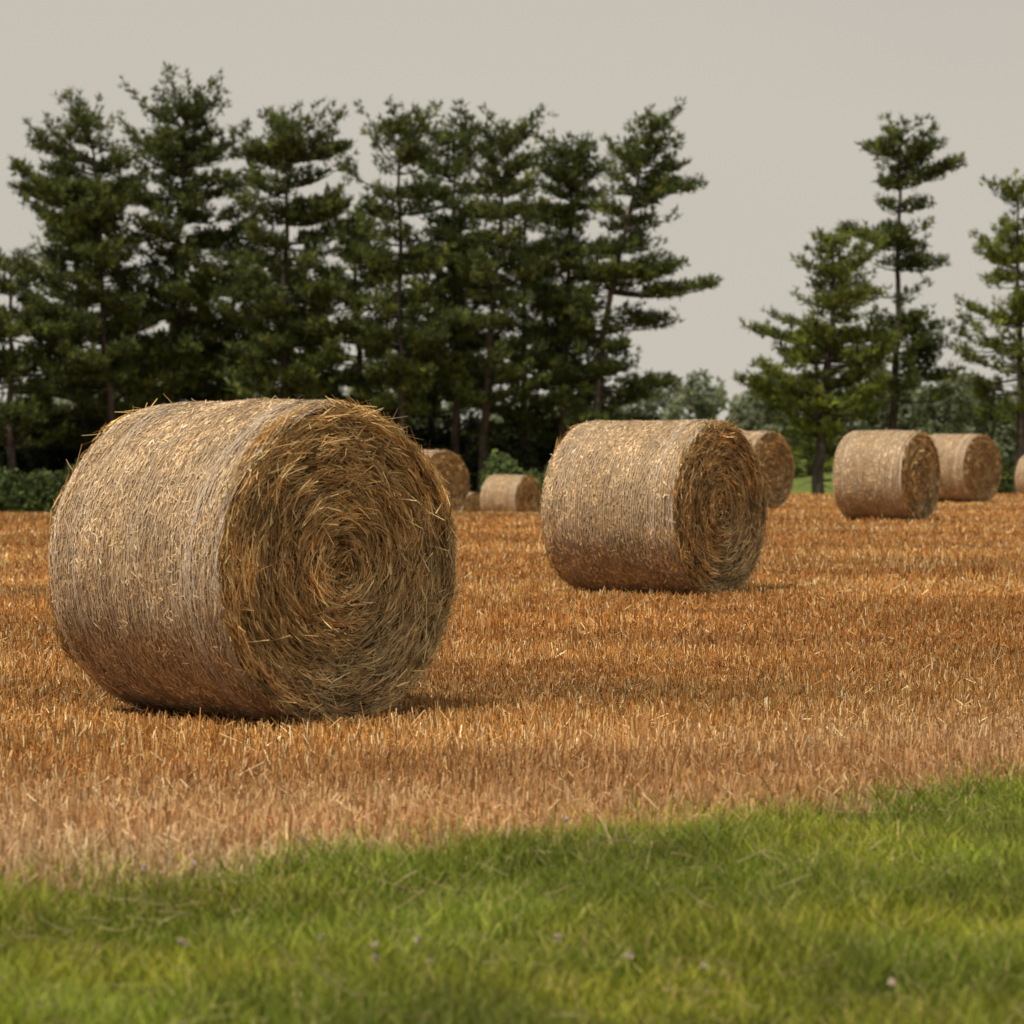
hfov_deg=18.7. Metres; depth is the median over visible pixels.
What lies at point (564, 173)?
pine tree
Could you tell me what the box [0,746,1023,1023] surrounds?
grass
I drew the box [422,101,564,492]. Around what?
pine tree
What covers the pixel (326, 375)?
pine tree
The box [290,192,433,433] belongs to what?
pine tree
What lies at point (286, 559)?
hay bale
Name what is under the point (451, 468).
hay bale
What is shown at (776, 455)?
hay bale
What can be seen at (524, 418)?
pine tree
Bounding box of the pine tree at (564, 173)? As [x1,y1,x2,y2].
[515,128,615,442]
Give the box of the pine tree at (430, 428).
[364,264,514,449]
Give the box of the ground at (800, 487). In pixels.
[0,443,1023,1023]
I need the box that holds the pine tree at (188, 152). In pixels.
[103,60,257,407]
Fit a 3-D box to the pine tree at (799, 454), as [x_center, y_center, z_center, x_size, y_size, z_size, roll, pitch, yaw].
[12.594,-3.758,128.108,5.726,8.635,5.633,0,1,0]
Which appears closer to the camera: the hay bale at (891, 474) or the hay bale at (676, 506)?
the hay bale at (676, 506)
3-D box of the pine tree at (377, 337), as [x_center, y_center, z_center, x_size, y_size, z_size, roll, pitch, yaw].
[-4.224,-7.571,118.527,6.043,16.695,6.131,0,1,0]
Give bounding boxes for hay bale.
[40,395,466,726]
[421,449,469,512]
[458,492,481,511]
[480,474,541,512]
[535,415,770,596]
[738,430,794,509]
[832,429,943,520]
[930,432,1002,501]
[1014,455,1023,494]
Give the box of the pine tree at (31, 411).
[0,243,84,511]
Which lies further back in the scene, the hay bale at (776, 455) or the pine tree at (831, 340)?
the pine tree at (831, 340)
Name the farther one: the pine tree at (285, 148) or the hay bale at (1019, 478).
the pine tree at (285, 148)
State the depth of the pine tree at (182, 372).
127.63 m
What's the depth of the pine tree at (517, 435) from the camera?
128.45 m
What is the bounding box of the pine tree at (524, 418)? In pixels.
[452,197,587,468]
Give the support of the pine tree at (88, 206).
on the ground at (800, 487)
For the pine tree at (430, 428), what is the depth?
128.61 m
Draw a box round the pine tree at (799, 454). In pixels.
[749,317,880,491]
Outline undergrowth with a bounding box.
[0,383,1014,512]
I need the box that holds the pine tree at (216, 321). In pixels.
[170,202,299,402]
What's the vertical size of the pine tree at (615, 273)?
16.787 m
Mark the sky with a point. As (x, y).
(780, 94)
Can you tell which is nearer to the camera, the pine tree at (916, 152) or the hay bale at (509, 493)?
the hay bale at (509, 493)
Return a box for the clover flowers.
[0,816,895,1002]
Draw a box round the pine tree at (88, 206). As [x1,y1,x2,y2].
[2,84,176,426]
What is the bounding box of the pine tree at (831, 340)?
[730,225,901,493]
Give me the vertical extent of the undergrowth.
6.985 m
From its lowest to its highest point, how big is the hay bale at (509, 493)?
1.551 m
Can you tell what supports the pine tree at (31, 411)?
on the ground at (800, 487)
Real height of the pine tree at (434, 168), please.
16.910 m
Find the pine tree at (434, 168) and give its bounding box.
[396,98,509,456]
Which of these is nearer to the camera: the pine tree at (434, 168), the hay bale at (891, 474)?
the hay bale at (891, 474)
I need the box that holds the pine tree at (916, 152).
[834,111,968,430]
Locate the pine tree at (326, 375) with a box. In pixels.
[218,261,365,402]
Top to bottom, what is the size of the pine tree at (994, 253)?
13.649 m
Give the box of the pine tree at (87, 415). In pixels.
[9,208,154,451]
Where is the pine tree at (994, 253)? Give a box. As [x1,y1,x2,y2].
[936,167,1023,493]
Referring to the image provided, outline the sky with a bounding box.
[0,0,1023,437]
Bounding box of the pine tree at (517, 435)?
[507,277,622,460]
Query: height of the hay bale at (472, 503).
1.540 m
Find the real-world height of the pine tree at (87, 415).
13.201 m
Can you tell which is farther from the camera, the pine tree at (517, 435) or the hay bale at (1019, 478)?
the pine tree at (517, 435)
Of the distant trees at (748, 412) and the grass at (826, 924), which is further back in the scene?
the distant trees at (748, 412)
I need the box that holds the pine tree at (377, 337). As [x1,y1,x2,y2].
[324,94,479,435]
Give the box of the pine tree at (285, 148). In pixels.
[203,97,382,400]
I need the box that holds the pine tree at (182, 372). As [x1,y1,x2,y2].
[84,266,244,419]
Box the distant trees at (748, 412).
[7,344,1016,469]
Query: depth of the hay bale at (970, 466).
66.88 m
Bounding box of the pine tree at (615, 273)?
[545,96,724,427]
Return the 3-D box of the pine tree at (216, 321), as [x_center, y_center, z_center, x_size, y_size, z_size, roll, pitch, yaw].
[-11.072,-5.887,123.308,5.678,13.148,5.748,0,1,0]
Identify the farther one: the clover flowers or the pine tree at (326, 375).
the pine tree at (326, 375)

